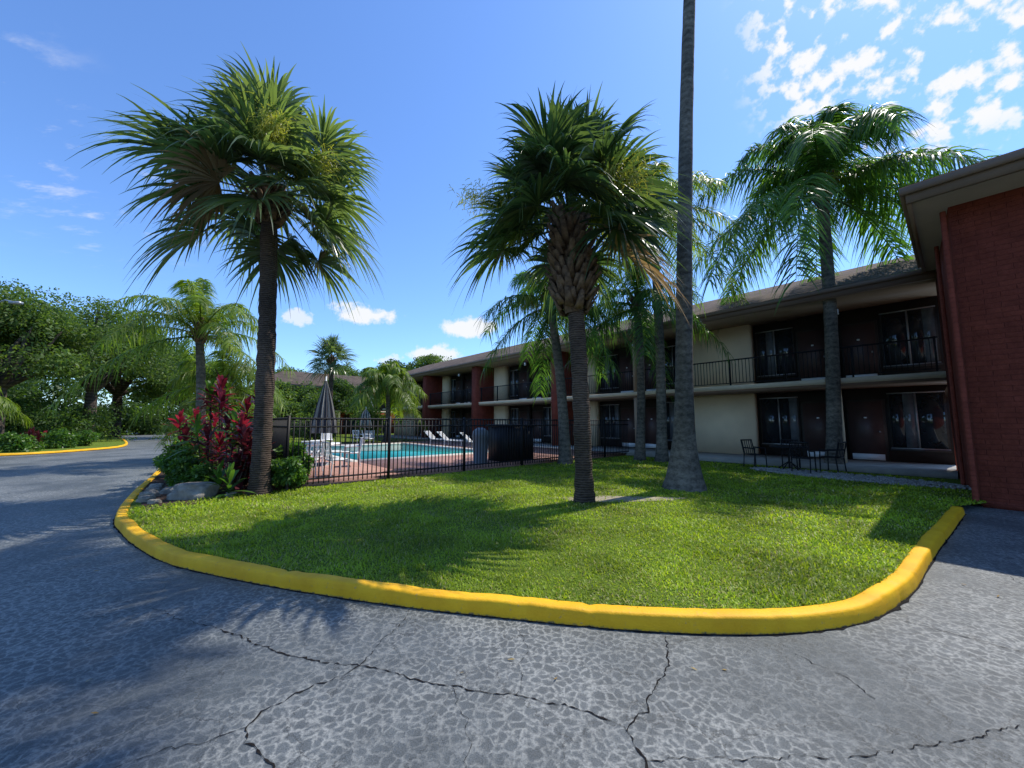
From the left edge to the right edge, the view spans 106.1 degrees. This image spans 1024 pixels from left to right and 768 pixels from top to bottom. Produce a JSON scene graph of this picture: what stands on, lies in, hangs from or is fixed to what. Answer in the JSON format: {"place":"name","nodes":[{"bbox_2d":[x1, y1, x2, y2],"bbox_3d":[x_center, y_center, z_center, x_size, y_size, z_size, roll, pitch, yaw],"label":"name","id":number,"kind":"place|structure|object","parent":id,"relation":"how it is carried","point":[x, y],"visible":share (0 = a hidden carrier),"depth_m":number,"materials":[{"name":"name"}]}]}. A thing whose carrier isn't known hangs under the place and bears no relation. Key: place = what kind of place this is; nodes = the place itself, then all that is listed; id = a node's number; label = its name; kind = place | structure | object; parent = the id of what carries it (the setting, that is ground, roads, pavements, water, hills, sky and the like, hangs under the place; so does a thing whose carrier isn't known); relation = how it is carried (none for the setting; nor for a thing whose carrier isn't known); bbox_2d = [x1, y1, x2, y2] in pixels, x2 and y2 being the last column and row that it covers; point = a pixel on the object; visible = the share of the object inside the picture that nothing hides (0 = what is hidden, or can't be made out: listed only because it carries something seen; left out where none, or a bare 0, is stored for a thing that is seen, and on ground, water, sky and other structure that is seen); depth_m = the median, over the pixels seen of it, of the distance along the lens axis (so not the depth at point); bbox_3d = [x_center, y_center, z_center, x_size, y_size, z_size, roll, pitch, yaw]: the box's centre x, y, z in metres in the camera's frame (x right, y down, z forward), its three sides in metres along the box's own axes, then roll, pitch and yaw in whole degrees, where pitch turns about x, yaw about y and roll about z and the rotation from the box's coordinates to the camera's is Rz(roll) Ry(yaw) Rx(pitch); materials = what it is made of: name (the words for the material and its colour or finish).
{"place":"outdoors","nodes":[
{"label":"outdoors","id":0,"kind":"place"},
{"bbox_2d":[0,435,124,452],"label":"planting island","id":1,"kind":"structure","parent":0,"point":[105,443],"depth_m":25.23,"materials":[{"name":"plant"}]},
{"bbox_2d":[0,299,23,304],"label":"street lamp","id":2,"kind":"object","parent":1,"relation":"on","point":[15,302],"visible":1,"depth_m":19.76,"materials":[{"name":"metal"}]},
{"bbox_2d":[0,388,33,428],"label":"queen palm","id":3,"kind":"object","parent":1,"relation":"on","point":[9,407],"visible":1,"depth_m":22.87,"materials":[{"name":"green plant"}]},
{"bbox_2d":[0,431,44,452],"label":"shrub","id":4,"kind":"object","parent":1,"relation":"on","point":[15,442],"visible":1,"depth_m":19.59,"materials":[{"name":"green plant"}]},
{"bbox_2d":[0,276,56,374],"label":"oak tree","id":5,"kind":"object","parent":1,"relation":"on","point":[23,285],"visible":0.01,"depth_m":31.36,"materials":[{"name":"green plant"}]},
{"bbox_2d":[9,343,56,384],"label":"oak tree","id":6,"kind":"object","parent":1,"relation":"on","point":[34,378],"depth_m":42.65,"materials":[{"name":"green plant"}]},
{"bbox_2d":[20,427,47,445],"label":"ti plant","id":7,"kind":"object","parent":1,"relation":"on","point":[32,431],"visible":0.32,"depth_m":22.54,"materials":[{"name":"red plant"}]},
{"bbox_2d":[40,427,80,448],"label":"shrub","id":8,"kind":"object","parent":1,"relation":"on","point":[55,441],"visible":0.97,"depth_m":22.42,"materials":[{"name":"green plant"}]},
{"bbox_2d":[0,283,139,435],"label":"oak tree","id":9,"kind":"object","parent":1,"relation":"on","point":[18,319],"visible":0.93,"depth_m":25.93,"materials":[{"name":"green plant"}]},
{"bbox_2d":[69,429,100,445],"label":"shrub","id":10,"kind":"object","parent":1,"relation":"on","point":[86,438],"visible":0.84,"depth_m":24.73,"materials":[{"name":"green plant"}]},
{"bbox_2d":[4,395,176,441],"bbox_3d":[-44.027,2.402,25.762,34.710,5.189,12.952,3,-7,-30],"label":"hedge","id":11,"kind":"object","parent":1,"relation":"on","point":[26,408],"visible":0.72,"depth_m":30.39,"materials":[{"name":"green plant"}]},
{"bbox_2d":[1,295,187,440],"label":"oak tree","id":12,"kind":"object","parent":1,"relation":"on","point":[99,323],"visible":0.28,"depth_m":31.75,"materials":[{"name":"green plant"}]},
{"bbox_2d":[22,320,187,436],"bbox_3d":[-40.850,-0.945,40.053,13.640,13.260,14.571,0,-6,0],"label":"oak tree","id":13,"kind":"object","parent":1,"relation":"on","point":[118,391],"visible":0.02,"depth_m":39.65,"materials":[{"name":"green plant"}]},
{"bbox_2d":[0,432,1023,767],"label":"asphalt road","id":14,"kind":"structure","parent":0,"point":[146,680],"depth_m":2.46,"materials":[{"name":"grey asphalt"}]},
{"bbox_2d":[0,437,127,455],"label":"kerb","id":15,"kind":"structure","parent":14,"relation":"on","point":[43,452],"depth_m":20.43,"materials":[{"name":"yellow paint"}]},
{"bbox_2d":[4,579,1021,767],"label":"asphalt cracks","id":16,"kind":"object","parent":14,"relation":"on","point":[274,766],"visible":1,"depth_m":2.15,"materials":[{"name":"black asphalt"}]},
{"bbox_2d":[55,508,998,713],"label":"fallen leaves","id":17,"kind":"object","parent":14,"relation":"on","point":[95,712],"visible":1,"depth_m":2.50,"materials":[{"name":"brown plant"}]},
{"bbox_2d":[112,514,965,635],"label":"gutter dirt","id":18,"kind":"structure","parent":14,"relation":"on","point":[898,607],"depth_m":3.31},
{"bbox_2d":[114,469,964,634],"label":"kerb","id":19,"kind":"structure","parent":14,"relation":"on","point":[889,592],"depth_m":3.28,"materials":[{"name":"yellow paint"}]},
{"bbox_2d":[898,148,1023,511],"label":"motel wing","id":20,"kind":"structure","parent":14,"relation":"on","point":[965,226],"depth_m":7.43,"materials":[{"name":"red brick"}]},
{"bbox_2d":[0,0,1023,420],"label":"sky","id":21,"kind":"structure","parent":0,"point":[424,79],"materials":[{"name":"blue"}]},
{"bbox_2d":[125,433,985,608],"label":"lawn ground","id":22,"kind":"structure","parent":0,"point":[566,584],"depth_m":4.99,"materials":[{"name":"green plant"}]},
{"bbox_2d":[123,345,249,424],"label":"oak tree","id":23,"kind":"object","parent":22,"relation":"on","point":[155,392],"visible":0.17,"depth_m":38.83,"materials":[{"name":"green plant"}]},
{"bbox_2d":[141,464,280,508],"bbox_3d":[-15.598,3.367,18.769,2.300,0.001,30.838,5,-8,-41],"label":"mulch bed","id":24,"kind":"object","parent":22,"relation":"on","point":[159,477],"visible":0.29,"depth_m":7.99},
{"bbox_2d":[135,495,155,502],"bbox_3d":[-6.950,2.200,7.318,0.243,0.136,0.187,0,-6,0],"label":"border rock","id":25,"kind":"object","parent":24,"relation":"on","point":[140,499],"visible":0.66,"depth_m":7.24,"materials":[{"name":"grey stone"}]},
{"bbox_2d":[138,491,160,496],"bbox_3d":[-7.300,2.245,7.765,0.287,0.161,0.221,0,-6,0],"label":"border rock","id":26,"kind":"object","parent":24,"relation":"on","point":[151,493],"visible":0.58,"depth_m":7.70,"materials":[{"name":"grey stone"}]},
{"bbox_2d":[145,488,160,491],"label":"border rock","id":27,"kind":"object","parent":24,"relation":"on","point":[155,489],"visible":0.39,"depth_m":8.07,"materials":[{"name":"grey stone"}]},
{"bbox_2d":[147,499,161,503],"bbox_3d":[-6.600,2.179,7.119,0.177,0.099,0.136,0,-6,0],"label":"border rock","id":28,"kind":"object","parent":24,"relation":"on","point":[153,501],"visible":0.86,"depth_m":7.07,"materials":[{"name":"grey stone"}]},
{"bbox_2d":[146,485,162,489],"bbox_3d":[-7.800,2.309,8.412,0.287,0.161,0.221,0,-6,0],"label":"border rock","id":29,"kind":"object","parent":24,"relation":"on","point":[157,486],"visible":0.41,"depth_m":8.36,"materials":[{"name":"grey stone"}]},
{"bbox_2d":[149,483,165,487],"bbox_3d":[-8.100,2.349,8.810,0.265,0.149,0.204,0,-6,0],"label":"border rock","id":30,"kind":"object","parent":24,"relation":"on","point":[162,485],"visible":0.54,"depth_m":8.79,"materials":[{"name":"grey stone"}]},
{"bbox_2d":[36,278,294,424],"bbox_3d":[-12.497,-0.681,15.328,7.183,7.454,6.817,0,-6,0],"label":"queen palm","id":31,"kind":"object","parent":24,"relation":"on","point":[200,316],"visible":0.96,"depth_m":15.06,"materials":[{"name":"green plant"}]},
{"bbox_2d":[159,486,173,493],"bbox_3d":[-7.200,2.285,8.163,0.354,0.198,0.272,0,-6,0],"label":"border rock","id":32,"kind":"object","parent":24,"relation":"on","point":[166,490],"visible":0.34,"depth_m":8.04,"materials":[{"name":"grey stone"}]},
{"bbox_2d":[154,444,201,480],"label":"shrub","id":33,"kind":"object","parent":24,"relation":"on","point":[161,465],"visible":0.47,"depth_m":9.36,"materials":[{"name":"green plant"}]},
{"bbox_2d":[153,437,202,476],"bbox_3d":[-9.294,2.078,10.761,1.244,1.152,0.910,0,-6,0],"label":"shrub","id":34,"kind":"object","parent":24,"relation":"on","point":[175,442],"visible":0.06,"depth_m":10.66,"materials":[{"name":"green plant"}]},
{"bbox_2d":[164,455,206,486],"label":"shrub","id":35,"kind":"object","parent":24,"relation":"on","point":[179,466],"visible":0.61,"depth_m":8.55,"materials":[{"name":"green plant"}]},
{"bbox_2d":[171,434,205,456],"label":"shrub","id":36,"kind":"object","parent":24,"relation":"on","point":[175,438],"visible":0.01,"depth_m":12.28,"materials":[{"name":"green plant"}]},
{"bbox_2d":[166,482,219,499],"bbox_3d":[-6.350,2.179,7.671,0.714,0.418,0.510,0,-6,0],"label":"boulder","id":37,"kind":"object","parent":24,"relation":"on","point":[191,490],"visible":0.73,"depth_m":7.51,"materials":[{"name":"grey stone"}]},
{"bbox_2d":[158,405,235,479],"bbox_3d":[-8.216,1.569,10.354,1.808,2.005,1.835,2,-6,-22],"label":"ti plant","id":38,"kind":"object","parent":24,"relation":"on","point":[185,429],"visible":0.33,"depth_m":10.15,"materials":[{"name":"red plant"}]},
{"bbox_2d":[183,461,223,483],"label":"shrub","id":39,"kind":"object","parent":24,"relation":"on","point":[199,470],"visible":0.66,"depth_m":8.42,"materials":[{"name":"green plant"}]},
{"bbox_2d":[177,421,237,470],"bbox_3d":[-8.887,1.864,11.485,1.352,1.652,1.642,-3,-7,30],"label":"shrub","id":40,"kind":"object","parent":24,"relation":"on","point":[234,450],"visible":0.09,"depth_m":11.41,"materials":[{"name":"green plant"}]},
{"bbox_2d":[128,348,295,451],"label":"queen palm","id":41,"kind":"object","parent":24,"relation":"on","point":[224,371],"visible":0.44,"depth_m":17.01,"materials":[{"name":"green plant"}]},
{"bbox_2d":[162,374,273,478],"bbox_3d":[-7.147,1.099,9.652,2.217,2.738,2.189,0,-6,0],"label":"ti plant","id":42,"kind":"object","parent":24,"relation":"on","point":[223,387],"visible":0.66,"depth_m":9.47,"materials":[{"name":"red plant"}]},
{"bbox_2d":[65,41,385,495],"bbox_3d":[-5.721,-2.466,8.748,5.526,9.701,5.484,0,-6,0],"label":"sabal palm","id":43,"kind":"object","parent":24,"relation":"on","point":[272,128],"visible":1,"depth_m":8.14,"materials":[{"name":"green plant"}]},
{"bbox_2d":[201,432,256,497],"bbox_3d":[-5.903,1.832,8.230,1.271,1.619,1.846,1,-6,-13],"label":"ti plant","id":44,"kind":"object","parent":24,"relation":"on","point":[231,473],"visible":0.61,"depth_m":8.00,"materials":[{"name":"green plant"}]},
{"bbox_2d":[224,491,236,496],"bbox_3d":[-5.700,2.249,7.815,0.199,0.112,0.153,0,-6,0],"label":"border rock","id":45,"kind":"object","parent":24,"relation":"on","point":[230,493],"visible":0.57,"depth_m":7.76,"materials":[{"name":"grey stone"}]},
{"bbox_2d":[205,410,276,492],"bbox_3d":[-6.238,1.508,8.788,1.644,1.813,1.654,0,-6,0],"label":"ti plant","id":46,"kind":"object","parent":24,"relation":"on","point":[242,430],"visible":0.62,"depth_m":8.51,"materials":[{"name":"red plant"}]},
{"bbox_2d":[228,402,252,418],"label":"bush","id":47,"kind":"object","parent":22,"relation":"on","point":[229,411],"visible":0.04,"depth_m":33.70,"materials":[{"name":"green plant"}]},
{"bbox_2d":[229,377,300,411],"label":"oak tree","id":48,"kind":"object","parent":22,"relation":"on","point":[286,391],"visible":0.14,"depth_m":40.89,"materials":[{"name":"green plant"}]},
{"bbox_2d":[247,398,288,418],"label":"bush","id":49,"kind":"object","parent":22,"relation":"on","point":[273,405],"visible":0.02,"depth_m":30.43,"materials":[{"name":"green plant"}]},
{"bbox_2d":[270,455,308,489],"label":"shrub","id":50,"kind":"object","parent":22,"relation":"on","point":[290,472],"visible":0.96,"depth_m":8.37,"materials":[{"name":"green plant"}]},
{"bbox_2d":[273,401,305,442],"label":"bush","id":51,"kind":"object","parent":22,"relation":"on","point":[292,409],"visible":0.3,"depth_m":28.02,"materials":[{"name":"green plant"}]},
{"bbox_2d":[274,366,305,373],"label":"oak tree","id":52,"kind":"object","parent":22,"relation":"on","point":[280,370],"visible":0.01,"depth_m":62.10,"materials":[{"name":"green plant"}]},
{"bbox_2d":[273,441,314,475],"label":"shrub","id":53,"kind":"object","parent":22,"relation":"on","point":[279,454],"visible":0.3,"depth_m":9.08,"materials":[{"name":"green plant"}]},
{"bbox_2d":[290,391,340,440],"bbox_3d":[-13.919,2.386,27.325,3.133,3.799,3.475,4,-7,-37],"label":"bush","id":54,"kind":"object","parent":22,"relation":"on","point":[307,410],"visible":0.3,"depth_m":26.84,"materials":[{"name":"green plant"}]},
{"bbox_2d":[248,371,394,434],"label":"motel back wing","id":55,"kind":"structure","parent":22,"relation":"on","point":[299,377],"depth_m":49.52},
{"bbox_2d":[293,376,367,414],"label":"oak tree","id":56,"kind":"object","parent":22,"relation":"on","point":[343,391],"visible":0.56,"depth_m":43.00,"materials":[{"name":"green plant"}]},
{"bbox_2d":[304,333,359,400],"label":"sabal palm","id":57,"kind":"object","parent":22,"relation":"on","point":[332,345],"visible":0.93,"depth_m":35.53,"materials":[{"name":"green plant"}]},
{"bbox_2d":[324,365,353,374],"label":"oak tree","id":58,"kind":"object","parent":22,"relation":"on","point":[346,368],"visible":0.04,"depth_m":64.55,"materials":[{"name":"green plant"}]},
{"bbox_2d":[324,369,365,376],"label":"oak tree","id":59,"kind":"object","parent":22,"relation":"on","point":[353,374],"visible":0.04,"depth_m":57.86,"materials":[{"name":"green plant"}]},
{"bbox_2d":[349,407,385,440],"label":"bush","id":60,"kind":"object","parent":22,"relation":"on","point":[374,416],"visible":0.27,"depth_m":29.44,"materials":[{"name":"green plant"}]},
{"bbox_2d":[347,361,427,441],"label":"queen palm","id":61,"kind":"object","parent":22,"relation":"on","point":[388,382],"visible":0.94,"depth_m":27.68,"materials":[{"name":"green plant"}]},
{"bbox_2d":[376,358,414,374],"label":"oak tree","id":62,"kind":"object","parent":22,"relation":"on","point":[407,368],"visible":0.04,"depth_m":61.82,"materials":[{"name":"green plant"}]},
{"bbox_2d":[403,353,451,368],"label":"oak tree","id":63,"kind":"object","parent":22,"relation":"on","point":[429,359],"visible":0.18,"depth_m":64.55,"materials":[{"name":"green plant"}]},
{"bbox_2d":[230,415,628,488],"bbox_3d":[-5.450,2.616,19.612,13.880,1.630,17.060,5,-8,-41],"label":"pool fence","id":64,"kind":"object","parent":22,"relation":"on","point":[281,427],"visible":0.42,"depth_m":11.32,"materials":[{"name":"black metal"}]},
{"bbox_2d":[281,440,625,488],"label":"pool deck","id":65,"kind":"structure","parent":22,"relation":"on","point":[467,462],"depth_m":12.90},
{"bbox_2d":[301,441,319,476],"bbox_3d":[-5.388,1.972,10.193,0.498,0.904,0.557,2,-6,-17],"label":"plastic chair","id":66,"kind":"object","parent":65,"relation":"on","point":[317,456],"visible":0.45,"depth_m":10.40,"materials":[{"name":"white plastic"}]},
{"bbox_2d":[305,440,324,470],"bbox_3d":[-5.769,2.061,11.081,0.555,0.904,0.499,-3,-7,29],"label":"plastic chair","id":67,"kind":"object","parent":65,"relation":"on","point":[321,456],"visible":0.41,"depth_m":11.06,"materials":[{"name":"white plastic"}]},
{"bbox_2d":[305,442,339,465],"bbox_3d":[-6.282,2.328,12.789,1.100,0.733,1.100,0,-6,0],"label":"patio table","id":68,"kind":"object","parent":65,"relation":"on","point":[322,450],"visible":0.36,"depth_m":12.70,"materials":[{"name":"white plastic"}]},
{"bbox_2d":[311,376,335,465],"bbox_3d":[-6.282,1.212,12.901,0.829,2.950,0.828,0,-6,0],"label":"closed umbrella","id":69,"kind":"object","parent":65,"relation":"on","point":[324,408],"visible":0.81,"depth_m":12.75,"materials":[{"name":"grey fabric"}]},
{"bbox_2d":[321,433,332,444],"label":"plastic chair","id":70,"kind":"object","parent":65,"relation":"on","point":[327,436],"visible":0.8,"depth_m":24.47,"materials":[{"name":"white plastic"}]},
{"bbox_2d":[321,441,348,475],"bbox_3d":[-4.688,1.974,10.216,0.499,0.904,0.557,-5,-8,42],"label":"plastic chair","id":71,"kind":"object","parent":65,"relation":"on","point":[328,451],"visible":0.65,"depth_m":10.12,"materials":[{"name":"white plastic"}]},
{"bbox_2d":[343,437,363,465],"bbox_3d":[-5.171,2.208,12.560,0.555,0.904,0.499,3,-6,-28],"label":"plastic chair","id":72,"kind":"object","parent":65,"relation":"on","point":[361,442],"visible":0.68,"depth_m":12.45,"materials":[{"name":"white plastic"}]},
{"bbox_2d":[352,430,363,443],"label":"plastic chair","id":73,"kind":"object","parent":65,"relation":"on","point":[353,431],"visible":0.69,"depth_m":24.97,"materials":[{"name":"white plastic"}]},
{"bbox_2d":[359,409,371,443],"bbox_3d":[-9.812,2.749,25.775,0.829,2.450,0.829,0,-6,0],"label":"closed umbrella","id":74,"kind":"object","parent":65,"relation":"on","point":[365,414],"visible":0.79,"depth_m":25.60,"materials":[{"name":"grey fabric"}]},
{"bbox_2d":[363,430,374,442],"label":"plastic chair","id":75,"kind":"object","parent":65,"relation":"on","point":[370,433],"visible":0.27,"depth_m":26.23,"materials":[{"name":"white plastic"}]},
{"bbox_2d":[305,444,472,459],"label":"swimming pool","id":76,"kind":"structure","parent":65,"relation":"in","point":[383,451],"depth_m":19.21,"materials":[{"name":"liquid"}]},
{"bbox_2d":[424,431,450,444],"bbox_3d":[-4.752,3.445,24.773,1.774,0.866,0.642,-2,-6,21],"label":"sun lounger","id":77,"kind":"object","parent":65,"relation":"on","point":[430,435],"visible":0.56,"depth_m":24.80,"materials":[{"name":"white plastic"}]},
{"bbox_2d":[437,431,466,445],"bbox_3d":[-3.590,3.282,23.143,1.775,0.866,0.642,-2,-6,15],"label":"sun lounger","id":78,"kind":"object","parent":65,"relation":"on","point":[447,439],"visible":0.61,"depth_m":23.07,"materials":[{"name":"white plastic"}]},
{"bbox_2d":[472,428,487,463],"bbox_3d":[-1.103,2.138,13.470,0.600,1.220,0.591,0,-6,0],"label":"trash can","id":79,"kind":"object","parent":65,"relation":"on","point":[485,448],"visible":0.69,"depth_m":13.25,"materials":[{"name":"black plastic"}]},
{"bbox_2d":[487,424,533,461],"bbox_3d":[-0.037,2.189,14.530,1.500,1.330,1.100,5,-8,-41],"label":"pool equipment cabinet","id":80,"kind":"object","parent":65,"relation":"on","point":[518,442],"visible":0.66,"depth_m":14.07,"materials":[{"name":"black metal"}]},
{"bbox_2d":[474,262,635,463],"bbox_3d":[1.448,-0.918,14.592,6.196,7.782,5.525,-3,-7,29],"label":"queen palm","id":81,"kind":"object","parent":22,"relation":"on","point":[564,450],"visible":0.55,"depth_m":14.45,"materials":[{"name":"green plant"}]},
{"bbox_2d":[445,81,700,503],"bbox_3d":[1.204,-1.895,7.654,5.044,8.338,4.988,2,-6,-21],"label":"sabal palm","id":82,"kind":"object","parent":22,"relation":"on","point":[569,152],"visible":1,"depth_m":7.19,"materials":[{"name":"green plant"}]},
{"bbox_2d":[555,496,682,501],"bbox_3d":[2.111,2.250,7.564,2.744,0.001,0.658,0,-6,0],"label":"sand patch","id":83,"kind":"object","parent":22,"relation":"on","point":[616,498],"visible":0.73,"depth_m":7.58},
{"bbox_2d":[560,262,735,460],"bbox_3d":[5.069,-1.184,15.683,6.713,8.547,6.281,0,-6,0],"label":"queen palm","id":84,"kind":"object","parent":22,"relation":"on","point":[636,311],"visible":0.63,"depth_m":15.36,"materials":[{"name":"green plant"}]},
{"bbox_2d":[374,371,957,478],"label":"walkway slabs","id":85,"kind":"structure","parent":22,"relation":"on","point":[946,471],"depth_m":13.92,"materials":[{"name":"concrete"}]},
{"bbox_2d":[422,351,573,445],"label":"brick pillars","id":86,"kind":"structure","parent":85,"relation":"on","point":[432,384],"depth_m":29.00,"materials":[{"name":"red brick"}]},
{"bbox_2d":[384,336,940,407],"bbox_3d":[-0.647,0.625,26.803,0.060,1.080,40.800,5,-8,-41],"label":"balcony railing","id":87,"kind":"object","parent":85,"relation":"on","point":[493,392],"visible":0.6,"depth_m":15.59,"materials":[{"name":"black metal"}]},
{"bbox_2d":[395,296,955,464],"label":"walls","id":88,"kind":"structure","parent":85,"relation":"on","point":[725,423],"depth_m":16.86,"materials":[{"name":"beige paint"}]},
{"bbox_2d":[402,255,936,381],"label":"roof","id":89,"kind":"structure","parent":88,"relation":"on","point":[863,287],"depth_m":14.98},
{"bbox_2d":[418,305,951,461],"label":"doors and windows","id":90,"kind":"structure","parent":88,"relation":"attached to","point":[918,421],"depth_m":14.51,"materials":[{"name":"black glass"}]},
{"bbox_2d":[586,159,754,461],"bbox_3d":[5.718,-3.220,15.533,7.343,12.558,7.233,0,-6,0],"label":"queen palm","id":91,"kind":"object","parent":22,"relation":"on","point":[661,454],"visible":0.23,"depth_m":15.04,"materials":[{"name":"green plant"}]},
{"bbox_2d":[662,0,706,491],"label":"queen palm","id":92,"kind":"object","parent":22,"relation":"on","point":[684,471],"visible":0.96,"depth_m":9.04,"materials":[{"name":"grey plant"}]},
{"bbox_2d":[740,439,766,466],"bbox_3d":[8.054,2.307,12.848,0.498,0.904,0.557,2,-6,-17],"label":"patio chair","id":93,"kind":"object","parent":22,"relation":"on","point":[748,448],"visible":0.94,"depth_m":12.92,"materials":[{"name":"black metal"}]},
{"bbox_2d":[780,439,800,468],"bbox_3d":[9.218,2.299,12.764,0.499,0.904,0.557,-4,-7,34],"label":"patio chair","id":94,"kind":"object","parent":22,"relation":"on","point":[781,441],"visible":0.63,"depth_m":12.87,"materials":[{"name":"black metal"}]},
{"bbox_2d":[819,441,846,471],"bbox_3d":[9.784,2.196,11.738,0.499,0.904,0.557,3,-6,-26],"label":"patio chair","id":95,"kind":"object","parent":22,"relation":"on","point":[838,450],"visible":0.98,"depth_m":11.63,"materials":[{"name":"black metal"}]},
{"bbox_2d":[692,98,1001,463],"bbox_3d":[11.022,-3.369,13.839,11.104,12.537,9.752,0,-6,0],"label":"queen palm","id":96,"kind":"object","parent":22,"relation":"on","point":[809,174],"visible":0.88,"depth_m":12.88,"materials":[{"name":"green plant"}]},
{"label":"gravel patch","id":97,"kind":"object","parent":22,"relation":"on","visible":0},
{"bbox_2d":[769,445,807,469],"bbox_3d":[8.808,2.345,12.254,1.000,0.733,1.000,0,-6,0],"label":"patio table","id":98,"kind":"object","parent":97,"relation":"on","point":[788,451],"visible":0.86,"depth_m":12.21,"materials":[{"name":"black metal"}]},
{"bbox_2d":[750,467,970,489],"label":"gravel","id":99,"kind":"structure","parent":97,"relation":"on","point":[864,478],"depth_m":10.14,"materials":[{"name":"grey gravel"}]},
{"bbox_2d":[789,442,816,472],"bbox_3d":[8.650,2.170,11.473,0.556,0.904,0.499,4,-7,-36],"label":"patio chair","id":100,"kind":"object","parent":99,"relation":"on","point":[803,457],"visible":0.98,"depth_m":11.40,"materials":[{"name":"black metal"}]},
{"label":"ground","id":101,"kind":"structure","parent":0,"visible":0},
{"bbox_2d":[4,377,239,434],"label":"distant trees","id":102,"kind":"object","parent":101,"relation":"on","point":[31,389],"visible":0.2,"depth_m":49.28,"materials":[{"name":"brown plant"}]}
]}

